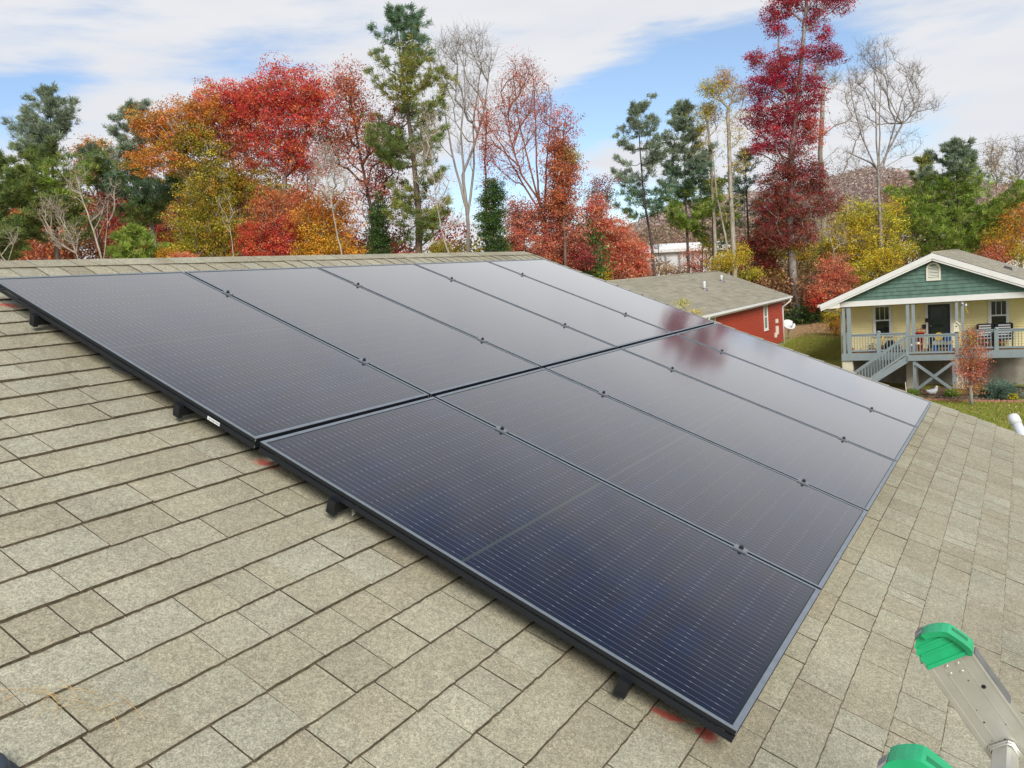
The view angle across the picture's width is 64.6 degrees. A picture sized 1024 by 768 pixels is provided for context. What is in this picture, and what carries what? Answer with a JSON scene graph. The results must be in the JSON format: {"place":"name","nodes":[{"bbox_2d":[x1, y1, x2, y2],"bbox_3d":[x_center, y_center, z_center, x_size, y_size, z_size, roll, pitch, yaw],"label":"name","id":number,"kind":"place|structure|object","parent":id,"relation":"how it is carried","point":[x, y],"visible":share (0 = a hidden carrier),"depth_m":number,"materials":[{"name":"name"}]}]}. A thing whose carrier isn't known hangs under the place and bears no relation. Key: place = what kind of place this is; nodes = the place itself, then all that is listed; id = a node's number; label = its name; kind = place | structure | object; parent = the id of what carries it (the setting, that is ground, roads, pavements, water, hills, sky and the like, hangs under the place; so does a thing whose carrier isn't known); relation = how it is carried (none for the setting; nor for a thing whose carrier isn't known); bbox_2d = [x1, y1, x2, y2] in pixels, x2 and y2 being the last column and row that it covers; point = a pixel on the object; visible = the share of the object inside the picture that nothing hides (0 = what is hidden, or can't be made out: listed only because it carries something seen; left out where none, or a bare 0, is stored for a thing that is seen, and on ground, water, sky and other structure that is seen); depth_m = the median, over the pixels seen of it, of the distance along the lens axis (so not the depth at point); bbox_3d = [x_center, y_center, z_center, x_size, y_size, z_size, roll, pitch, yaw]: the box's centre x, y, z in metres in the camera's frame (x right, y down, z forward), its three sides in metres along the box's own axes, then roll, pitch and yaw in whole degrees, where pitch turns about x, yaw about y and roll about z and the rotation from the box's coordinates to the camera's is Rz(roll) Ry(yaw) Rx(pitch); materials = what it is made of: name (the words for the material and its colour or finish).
{"place":"outdoors","nodes":[
{"label":"outdoors","id":0,"kind":"place"},
{"bbox_2d":[0,0,1023,259],"label":"sky","id":1,"kind":"structure","parent":0,"point":[602,56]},
{"bbox_2d":[646,227,885,274],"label":"hill","id":2,"kind":"structure","parent":0,"point":[728,239],"depth_m":273.50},
{"bbox_2d":[597,200,1012,283],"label":"hillside woods","id":3,"kind":"object","parent":2,"relation":"on","point":[668,232],"visible":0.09,"depth_m":274.08,"materials":[{"name":"brown plant"}]},
{"bbox_2d":[779,282,1023,430],"bbox_3d":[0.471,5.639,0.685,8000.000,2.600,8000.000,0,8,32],"label":"ground","id":4,"kind":"structure","parent":0,"point":[798,328],"depth_m":43.27,"materials":[{"name":"plant"}]},
{"bbox_2d":[0,222,21,260],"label":"bare sapling","id":5,"kind":"object","parent":4,"relation":"on","point":[11,234],"visible":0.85,"depth_m":43.02,"materials":[{"name":"grey plant"}]},
{"bbox_2d":[0,148,49,260],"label":"pine tree","id":6,"kind":"object","parent":4,"relation":"on","point":[13,199],"visible":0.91,"depth_m":46.85,"materials":[{"name":"green plant"}]},
{"bbox_2d":[0,81,109,259],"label":"pine tree","id":7,"kind":"object","parent":4,"relation":"on","point":[41,153],"visible":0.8,"depth_m":49.15,"materials":[{"name":"green plant"}]},
{"bbox_2d":[27,191,93,258],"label":"bare sapling","id":8,"kind":"object","parent":4,"relation":"on","point":[56,241],"visible":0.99,"depth_m":43.90,"materials":[{"name":"grey plant"}]},
{"bbox_2d":[55,159,118,258],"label":"bare sapling","id":9,"kind":"object","parent":4,"relation":"on","point":[82,201],"visible":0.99,"depth_m":43.98,"materials":[{"name":"brown plant"}]},
{"bbox_2d":[63,134,133,258],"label":"maple tree","id":10,"kind":"object","parent":4,"relation":"on","point":[98,142],"visible":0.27,"depth_m":55.67,"materials":[{"name":"brown plant"}]},
{"bbox_2d":[102,177,121,258],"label":"bare sapling","id":11,"kind":"object","parent":4,"relation":"on","point":[114,196],"visible":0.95,"depth_m":45.01,"materials":[{"name":"beige plant"}]},
{"bbox_2d":[74,96,188,246],"bbox_3d":[-23.947,-9.219,53.228,6.860,19.025,6.639,-4,7,9],"label":"pine tree","id":12,"kind":"object","parent":4,"relation":"on","point":[146,210],"visible":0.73,"depth_m":51.77,"materials":[{"name":"green plant"}]},
{"bbox_2d":[103,221,171,258],"bbox_3d":[-20.843,-4.239,46.736,3.264,10.152,4.101,0,8,32],"label":"shrub","id":13,"kind":"object","parent":4,"relation":"on","point":[132,238],"visible":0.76,"depth_m":45.50,"materials":[{"name":"green plant"}]},
{"bbox_2d":[152,243,175,257],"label":"gold shrub","id":14,"kind":"object","parent":4,"relation":"on","point":[164,251],"visible":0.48,"depth_m":45.73,"materials":[{"name":"brown plant"}]},
{"bbox_2d":[165,249,198,257],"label":"salmon shrub","id":15,"kind":"object","parent":4,"relation":"on","point":[184,254],"visible":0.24,"depth_m":44.68,"materials":[{"name":"brown plant"}]},
{"bbox_2d":[117,80,254,256],"bbox_3d":[-18.765,-8.656,48.554,7.179,18.256,5.697,0,8,32],"label":"maple tree","id":16,"kind":"object","parent":4,"relation":"on","point":[181,142],"visible":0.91,"depth_m":47.47,"materials":[{"name":"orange plant"}]},
{"bbox_2d":[212,190,241,256],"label":"bare sapling","id":17,"kind":"object","parent":4,"relation":"on","point":[226,216],"visible":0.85,"depth_m":44.97,"materials":[{"name":"brown plant"}]},
{"bbox_2d":[190,76,276,255],"bbox_3d":[-16.565,-9.547,50.842,6.116,19.117,5.342,0,8,32],"label":"maple tree","id":18,"kind":"object","parent":4,"relation":"on","point":[229,134],"visible":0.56,"depth_m":49.35,"materials":[{"name":"red plant"}]},
{"bbox_2d":[224,183,309,255],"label":"maple tree","id":19,"kind":"object","parent":4,"relation":"on","point":[263,239],"visible":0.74,"depth_m":45.47,"materials":[{"name":"red plant"}]},
{"bbox_2d":[230,50,346,252],"bbox_3d":[-13.186,-9.970,49.553,6.063,19.697,6.284,0,8,32],"label":"maple tree","id":20,"kind":"object","parent":4,"relation":"on","point":[301,107],"visible":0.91,"depth_m":48.38,"materials":[{"name":"red plant"}]},
{"bbox_2d":[1,172,619,278],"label":"undergrowth","id":21,"kind":"object","parent":4,"relation":"on","point":[42,253],"visible":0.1,"depth_m":61.12,"materials":[{"name":"brown plant"}]},
{"bbox_2d":[281,182,371,254],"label":"maple tree","id":22,"kind":"object","parent":4,"relation":"on","point":[320,235],"visible":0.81,"depth_m":44.51,"materials":[{"name":"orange plant"}]},
{"bbox_2d":[300,135,360,254],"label":"bare sapling","id":23,"kind":"object","parent":4,"relation":"on","point":[320,166],"visible":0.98,"depth_m":42.96,"materials":[{"name":"grey plant"}]},
{"bbox_2d":[311,54,415,244],"bbox_3d":[-8.979,-10.647,51.486,7.333,19.890,4.496,-3,7,13],"label":"oak tree","id":24,"kind":"object","parent":4,"relation":"on","point":[349,90],"visible":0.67,"depth_m":50.73,"materials":[{"name":"red plant"}]},
{"bbox_2d":[363,191,397,253],"bbox_3d":[-7.942,-6.279,50.357,2.067,11.375,2.236,-3,7,17],"label":"ivy trunk","id":25,"kind":"object","parent":4,"relation":"on","point":[382,239],"visible":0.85,"depth_m":49.76,"materials":[{"name":"green plant"}]},
{"bbox_2d":[342,182,465,253],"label":"oak tree","id":26,"kind":"object","parent":4,"relation":"on","point":[395,246],"visible":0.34,"depth_m":53.87,"materials":[{"name":"red plant"}]},
{"bbox_2d":[359,1,459,252],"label":"pine tree","id":27,"kind":"object","parent":4,"relation":"on","point":[411,50],"visible":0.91,"depth_m":48.21,"materials":[{"name":"green plant"}]},
{"bbox_2d":[417,237,459,252],"bbox_3d":[-3.892,-4.312,46.334,2.488,8.294,2.509,0,8,32],"label":"yellow shrub","id":28,"kind":"object","parent":4,"relation":"on","point":[436,248],"visible":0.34,"depth_m":45.70,"materials":[{"name":"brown plant"}]},
{"bbox_2d":[408,97,475,252],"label":"bare sapling","id":29,"kind":"object","parent":4,"relation":"on","point":[427,154],"visible":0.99,"depth_m":42.96,"materials":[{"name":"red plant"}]},
{"bbox_2d":[424,20,506,251],"bbox_3d":[-2.392,-12.538,52.795,6.007,22.545,3.678,-6,7,-7],"label":"bare tree","id":30,"kind":"object","parent":4,"relation":"on","point":[471,152],"visible":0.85,"depth_m":51.90,"materials":[{"name":"grey wood"}]},
{"bbox_2d":[469,95,514,247],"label":"oak tree","id":31,"kind":"object","parent":4,"relation":"on","point":[487,154],"visible":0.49,"depth_m":50.94,"materials":[{"name":"green plant"}]},
{"bbox_2d":[470,175,514,251],"bbox_3d":[-0.820,-6.498,48.297,2.634,11.722,2.791,0,8,32],"label":"ivy trunk","id":32,"kind":"object","parent":4,"relation":"on","point":[494,219],"visible":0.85,"depth_m":47.68,"materials":[{"name":"green plant"}]},
{"bbox_2d":[0,251,1023,767],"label":"shingled house","id":33,"kind":"structure","parent":4,"relation":"on","point":[196,589],"depth_m":2.43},
{"bbox_2d":[0,752,18,767],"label":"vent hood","id":34,"kind":"object","parent":33,"relation":"on","point":[5,762],"visible":1,"depth_m":1.59,"materials":[{"name":"metal"}]},
{"bbox_2d":[0,686,61,721],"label":"pine needle clump","id":35,"kind":"object","parent":33,"relation":"on","point":[42,700],"visible":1,"depth_m":1.80,"materials":[{"name":"plant"}]},
{"bbox_2d":[29,313,57,326],"bbox_3d":[-0.778,-0.670,5.835,0.102,0.076,5.266,25,21,27],"label":"mounting rail","id":36,"kind":"object","parent":33,"relation":"on","point":[35,320],"visible":0.17,"depth_m":3.63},
{"bbox_2d":[0,271,428,448],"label":"solar panel","id":37,"kind":"object","parent":36,"relation":"attached to","point":[249,372],"visible":0.89,"depth_m":3.67,"materials":[{"name":"glass"}]},
{"bbox_2d":[185,267,539,397],"bbox_3d":[-0.865,-0.356,4.678,1.853,0.044,1.027,25,21,27],"label":"solar panel","id":38,"kind":"object","parent":36,"relation":"attached to","point":[431,357],"visible":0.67,"depth_m":4.58,"materials":[{"name":"glass"}]},
{"bbox_2d":[317,263,615,368],"bbox_3d":[-0.311,-0.508,5.548,1.853,0.044,1.027,25,21,27],"label":"solar panel","id":39,"kind":"object","parent":36,"relation":"attached to","point":[538,340],"visible":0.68,"depth_m":5.47,"materials":[{"name":"glass"}]},
{"bbox_2d":[488,259,713,334],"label":"solar panel","id":40,"kind":"object","parent":36,"relation":"attached to","point":[669,318],"visible":0.69,"depth_m":7.23,"materials":[{"name":"glass"}]},
{"bbox_2d":[46,678,144,727],"bbox_3d":[-0.949,0.716,1.810,0.228,0.005,0.143,25,21,27],"label":"pine needle clump","id":41,"kind":"object","parent":33,"relation":"on","point":[91,704],"visible":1,"depth_m":1.82,"materials":[{"name":"plant"}]},
{"bbox_2d":[107,363,142,375],"bbox_3d":[-1.629,-0.076,3.538,0.140,0.020,0.205,25,21,27],"label":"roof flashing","id":42,"kind":"object","parent":33,"relation":"on","point":[118,367],"visible":0.18,"depth_m":3.48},
{"bbox_2d":[172,402,201,417],"bbox_3d":[0.059,-0.282,5.370,0.102,0.076,5.266,25,21,27],"label":"mounting rail","id":43,"kind":"object","parent":33,"relation":"on","point":[180,410],"visible":0.16,"depth_m":3.16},
{"bbox_2d":[414,261,671,348],"bbox_3d":[0.242,-0.660,6.418,1.853,0.044,1.027,25,21,27],"label":"solar panel","id":44,"kind":"object","parent":43,"relation":"attached to","point":[597,321],"visible":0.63,"depth_m":6.35,"materials":[{"name":"glass"}]},
{"bbox_2d":[326,497,353,515],"bbox_3d":[0.745,0.036,4.989,0.102,0.076,5.266,25,21,27],"label":"mounting rail","id":45,"kind":"object","parent":33,"relation":"on","point":[334,506],"visible":0.19,"depth_m":2.78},
{"bbox_2d":[613,672,639,699],"bbox_3d":[1.671,0.465,4.476,0.102,0.076,5.266,25,21,27],"label":"mounting rail","id":46,"kind":"object","parent":33,"relation":"on","point":[623,687],"visible":0.12,"depth_m":2.26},
{"bbox_2d":[259,397,820,742],"bbox_3d":[0.103,0.501,2.963,1.853,0.044,1.027,25,21,27],"label":"solar panel","id":47,"kind":"object","parent":46,"relation":"attached to","point":[701,623],"visible":1,"depth_m":2.80,"materials":[{"name":"glass"}]},
{"bbox_2d":[435,368,867,595],"bbox_3d":[0.656,0.349,3.834,1.853,0.044,1.027,25,21,27],"label":"solar panel","id":48,"kind":"object","parent":46,"relation":"attached to","point":[801,531],"visible":0.79,"depth_m":3.72,"materials":[{"name":"glass"}]},
{"bbox_2d":[545,348,896,516],"bbox_3d":[1.210,0.197,4.704,1.853,0.044,1.027,25,21,27],"label":"solar panel","id":49,"kind":"object","parent":46,"relation":"attached to","point":[844,470],"visible":0.83,"depth_m":4.62,"materials":[{"name":"glass"}]},
{"bbox_2d":[621,334,916,465],"bbox_3d":[1.763,0.045,5.574,1.853,0.044,1.027,25,21,27],"label":"solar panel","id":50,"kind":"object","parent":46,"relation":"attached to","point":[866,428],"visible":0.84,"depth_m":5.50,"materials":[{"name":"glass"}]},
{"bbox_2d":[676,323,931,431],"bbox_3d":[2.317,-0.107,6.445,1.853,0.044,1.027,25,21,27],"label":"solar panel","id":51,"kind":"object","parent":46,"relation":"attached to","point":[902,406],"visible":0.87,"depth_m":6.38,"materials":[{"name":"glass"}]},
{"bbox_2d":[1007,413,1023,434],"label":"vent pipe","id":52,"kind":"object","parent":33,"relation":"on","point":[1015,421],"visible":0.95,"depth_m":7.55,"materials":[{"name":"white plastic"}]},
{"bbox_2d":[0,155,1023,324],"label":"brushwood","id":53,"kind":"object","parent":4,"relation":"on","point":[811,317],"visible":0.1,"depth_m":62.36,"materials":[{"name":"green plant"}]},
{"bbox_2d":[467,47,569,258],"bbox_3d":[0.818,-10.911,50.518,6.259,19.673,4.998,0,8,32],"label":"oak tree","id":54,"kind":"object","parent":4,"relation":"on","point":[520,122],"visible":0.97,"depth_m":49.86,"materials":[{"name":"red plant"}]},
{"bbox_2d":[497,191,605,271],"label":"maple tree","id":55,"kind":"object","parent":4,"relation":"on","point":[519,234],"visible":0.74,"depth_m":49.46,"materials":[{"name":"brown plant"}]},
{"bbox_2d":[534,103,588,265],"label":"oak tree","id":56,"kind":"object","parent":4,"relation":"on","point":[564,181],"visible":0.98,"depth_m":48.72,"materials":[{"name":"brown plant"}]},
{"bbox_2d":[577,171,622,254],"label":"oak tree","id":57,"kind":"object","parent":4,"relation":"on","point":[607,197],"visible":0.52,"depth_m":56.89,"materials":[{"name":"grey plant"}]},
{"bbox_2d":[576,192,656,279],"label":"maple tree","id":58,"kind":"object","parent":4,"relation":"on","point":[621,248],"visible":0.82,"depth_m":54.41,"materials":[{"name":"red plant"}]},
{"bbox_2d":[610,92,677,275],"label":"pine tree","id":59,"kind":"object","parent":4,"relation":"on","point":[656,154],"visible":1,"depth_m":59.58,"materials":[{"name":"green plant"}]},
{"bbox_2d":[598,241,736,277],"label":"white building","id":60,"kind":"structure","parent":4,"relation":"on","point":[671,251],"depth_m":90.81,"materials":[{"name":"metal"}]},
{"bbox_2d":[672,295,705,314],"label":"yellow sapling","id":61,"kind":"object","parent":4,"relation":"on","point":[682,302],"visible":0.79,"depth_m":23.94,"materials":[{"name":"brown plant"}]},
{"bbox_2d":[656,97,724,272],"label":"pine tree","id":62,"kind":"object","parent":4,"relation":"on","point":[703,209],"visible":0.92,"depth_m":61.42,"materials":[{"name":"green plant"}]},
{"bbox_2d":[656,235,726,274],"bbox_3d":[13.634,-7.627,62.053,6.034,7.309,3.327,-4,7,5],"label":"brown brush","id":63,"kind":"object","parent":4,"relation":"on","point":[678,270],"visible":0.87,"depth_m":61.71,"materials":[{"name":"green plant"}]},
{"bbox_2d":[607,270,792,344],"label":"red house","id":64,"kind":"structure","parent":4,"relation":"on","point":[748,307],"depth_m":43.66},
{"bbox_2d":[763,305,768,330],"bbox_3d":[14.583,-3.843,46.521,0.063,1.567,0.868,0,8,32],"label":"window","id":65,"kind":"structure","parent":64,"relation":"in","point":[765,308],"depth_m":46.52,"materials":[{"name":"glass"}]},
{"bbox_2d":[684,98,726,270],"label":"poplar tree","id":66,"kind":"object","parent":4,"relation":"on","point":[708,110],"visible":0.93,"depth_m":60.90,"materials":[{"name":"beige plant"}]},
{"bbox_2d":[683,176,743,270],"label":"pine tree","id":67,"kind":"object","parent":4,"relation":"on","point":[697,234],"visible":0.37,"depth_m":63.56,"materials":[{"name":"green plant"}]},
{"bbox_2d":[699,118,731,275],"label":"poplar tree","id":68,"kind":"object","parent":4,"relation":"on","point":[724,232],"visible":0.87,"depth_m":60.35,"materials":[{"name":"beige plant"}]},
{"bbox_2d":[693,65,753,277],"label":"poplar tree","id":69,"kind":"object","parent":4,"relation":"on","point":[721,82],"visible":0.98,"depth_m":59.87,"materials":[{"name":"beige plant"}]},
{"bbox_2d":[698,240,769,281],"bbox_3d":[16.441,-7.227,60.112,4.757,6.710,3.526,0,8,32],"label":"yellow shrub","id":70,"kind":"object","parent":4,"relation":"on","point":[725,263],"visible":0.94,"depth_m":59.78,"materials":[{"name":"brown plant"}]},
{"bbox_2d":[727,147,759,279],"bbox_3d":[17.689,-10.864,60.569,2.565,13.525,2.433,0,8,32],"label":"lone trunk","id":71,"kind":"object","parent":4,"relation":"on","point":[744,197],"visible":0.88,"depth_m":59.96,"materials":[{"name":"beige plant"}]},
{"bbox_2d":[724,145,769,279],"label":"pine tree","id":72,"kind":"object","parent":4,"relation":"on","point":[738,189],"visible":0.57,"depth_m":65.86,"materials":[{"name":"green plant"}]},
{"bbox_2d":[736,234,785,282],"bbox_3d":[19.193,-8.180,63.394,4.860,7.152,3.344,-3,7,13],"label":"wine shrub","id":73,"kind":"object","parent":4,"relation":"on","point":[763,262],"visible":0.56,"depth_m":62.66,"materials":[{"name":"brown plant"}]},
{"bbox_2d":[731,0,859,321],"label":"oak tree","id":74,"kind":"object","parent":4,"relation":"on","point":[792,113],"visible":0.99,"depth_m":60.63,"materials":[{"name":"red plant"}]},
{"bbox_2d":[761,232,841,315],"bbox_3d":[22.353,-8.156,62.575,7.226,6.741,3.789,-6,7,-6],"label":"olive shrub","id":75,"kind":"object","parent":4,"relation":"on","point":[807,270],"visible":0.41,"depth_m":62.17,"materials":[{"name":"green plant"}]},
{"bbox_2d":[811,217,849,309],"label":"bare sapling","id":76,"kind":"object","parent":4,"relation":"on","point":[830,240],"visible":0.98,"depth_m":57.03,"materials":[{"name":"brown plant"}]},
{"bbox_2d":[819,309,845,335],"bbox_3d":[20.372,-3.895,50.991,1.882,2.115,1.938,0,8,32],"label":"yellow shrub","id":77,"kind":"object","parent":4,"relation":"on","point":[835,317],"visible":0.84,"depth_m":50.88,"materials":[{"name":"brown plant"}]},
{"bbox_2d":[802,251,866,323],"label":"maple sapling","id":78,"kind":"object","parent":4,"relation":"on","point":[823,294],"visible":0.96,"depth_m":56.65,"materials":[{"name":"brown plant"}]},
{"bbox_2d":[809,60,868,270],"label":"bare tree","id":79,"kind":"object","parent":4,"relation":"on","point":[820,153],"visible":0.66,"depth_m":65.86,"materials":[{"name":"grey plant"}]},
{"bbox_2d":[817,194,917,278],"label":"yellow tree","id":80,"kind":"object","parent":4,"relation":"on","point":[858,223],"visible":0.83,"depth_m":60.43,"materials":[{"name":"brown plant"}]},
{"bbox_2d":[843,241,920,286],"bbox_3d":[26.754,-7.484,59.202,6.106,5.640,3.223,-5,7,-4],"label":"yellow shrub","id":81,"kind":"object","parent":4,"relation":"on","point":[874,267],"visible":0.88,"depth_m":58.70,"materials":[{"name":"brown plant"}]},
{"bbox_2d":[834,34,948,276],"bbox_3d":[28.049,-15.533,60.622,8.987,20.988,4.328,-5,7,-2],"label":"bare tree","id":82,"kind":"object","parent":4,"relation":"on","point":[902,122],"visible":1,"depth_m":59.91,"materials":[{"name":"grey plant"}]},
{"bbox_2d":[789,319,1023,428],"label":"fallen leaves","id":83,"kind":"object","parent":4,"relation":"on","point":[813,331],"visible":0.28,"depth_m":49.80,"materials":[{"name":"brown plant"}]},
{"bbox_2d":[898,154,934,241],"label":"cedar tree","id":84,"kind":"object","parent":4,"relation":"on","point":[924,160],"visible":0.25,"depth_m":69.75,"materials":[{"name":"green plant"}]},
{"bbox_2d":[818,249,1023,393],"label":"yellow house","id":85,"kind":"structure","parent":4,"relation":"on","point":[932,293],"depth_m":35.07,"materials":[{"name":"wood"}]},
{"bbox_2d":[873,305,891,336],"bbox_3d":[16.897,-2.888,36.989,0.847,1.463,0.063,0,8,32],"label":"window","id":86,"kind":"structure","parent":85,"relation":"in","point":[882,314],"depth_m":36.99,"materials":[{"name":"white paint"}]},
{"bbox_2d":[928,304,949,347],"bbox_3d":[18.874,-2.565,35.819,0.868,1.921,0.097,0,8,32],"label":"door","id":87,"kind":"structure","parent":85,"relation":"in","point":[938,314],"depth_m":35.79,"materials":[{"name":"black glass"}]},
{"bbox_2d":[933,332,952,353],"bbox_3d":[18.177,-1.758,34.192,0.760,0.870,0.550,0,8,32],"label":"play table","id":88,"kind":"object","parent":85,"relation":"on","point":[940,340],"visible":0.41,"depth_m":34.06,"materials":[{"name":"blue plastic"}]},
{"bbox_2d":[988,298,1008,327],"bbox_3d":[20.740,-2.912,34.541,0.827,1.463,0.063,0,8,32],"label":"window","id":89,"kind":"structure","parent":85,"relation":"in","point":[998,309],"depth_m":34.54,"materials":[{"name":"white paint"}]},
{"bbox_2d":[995,323,1013,345],"bbox_3d":[20.750,-2.045,34.165,0.680,1.020,0.630,0,8,32],"label":"porch chair","id":90,"kind":"object","parent":85,"relation":"on","point":[1011,324],"visible":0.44,"depth_m":34.12,"materials":[{"name":"black wicker"}]},
{"bbox_2d":[998,324,1010,338],"bbox_3d":[20.727,-2.222,34.131,0.500,0.577,0.540,0,8,32],"label":"striped cushion","id":91,"kind":"object","parent":90,"relation":"on","point":[1004,326],"visible":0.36,"depth_m":34.19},
{"bbox_2d":[877,622,1023,767],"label":"extension ladder","id":92,"kind":"object","parent":4,"relation":"on","point":[966,679],"visible":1,"depth_m":1.53,"materials":[{"name":"metal"}]},
{"bbox_2d":[882,135,1023,259],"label":"pine tree","id":93,"kind":"object","parent":4,"relation":"on","point":[963,167],"visible":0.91,"depth_m":62.30,"materials":[{"name":"green plant"}]},
{"bbox_2d":[891,386,1023,401],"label":"mulch bed","id":94,"kind":"object","parent":4,"relation":"on","point":[941,393],"visible":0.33,"depth_m":33.34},
{"bbox_2d":[944,388,961,396],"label":"green shrub","id":95,"kind":"object","parent":94,"relation":"on","point":[949,392],"visible":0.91,"depth_m":33.01,"materials":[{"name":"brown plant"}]},
{"bbox_2d":[973,376,1023,398],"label":"juniper bush","id":96,"kind":"object","parent":94,"relation":"on","point":[996,390],"visible":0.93,"depth_m":32.02,"materials":[{"name":"green plant"}]},
{"bbox_2d":[945,324,995,396],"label":"maple sapling","id":97,"kind":"object","parent":4,"relation":"on","point":[973,363],"visible":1,"depth_m":31.11,"materials":[{"name":"red plant"}]},
{"bbox_2d":[971,134,1023,197],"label":"poplar tree","id":98,"kind":"object","parent":4,"relation":"on","point":[996,165],"visible":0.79,"depth_m":67.87,"materials":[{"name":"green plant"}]},
{"bbox_2d":[974,200,1023,266],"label":"orange shrub","id":99,"kind":"object","parent":4,"relation":"on","point":[1003,254],"visible":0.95,"depth_m":59.75,"materials":[{"name":"brown plant"}]},
{"bbox_2d":[998,132,1023,267],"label":"bare tree","id":100,"kind":"object","parent":4,"relation":"on","point":[1017,155],"visible":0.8,"depth_m":65.98,"materials":[{"name":"grey plant"}]},
{"bbox_2d":[782,333,1023,430],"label":"grass","id":101,"kind":"structure","parent":0,"point":[818,339],"depth_m":31.52,"materials":[{"name":"green plant"}]},
{"bbox_3d":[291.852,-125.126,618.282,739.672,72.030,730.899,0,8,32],"label":"hills","id":102,"kind":"structure","parent":0,"visible":0},
{"bbox_2d":[554,165,1023,256],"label":"hillside woods","id":103,"kind":"object","parent":102,"relation":"on","point":[847,181],"visible":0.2,"depth_m":547.51,"materials":[{"name":"brown plant"}]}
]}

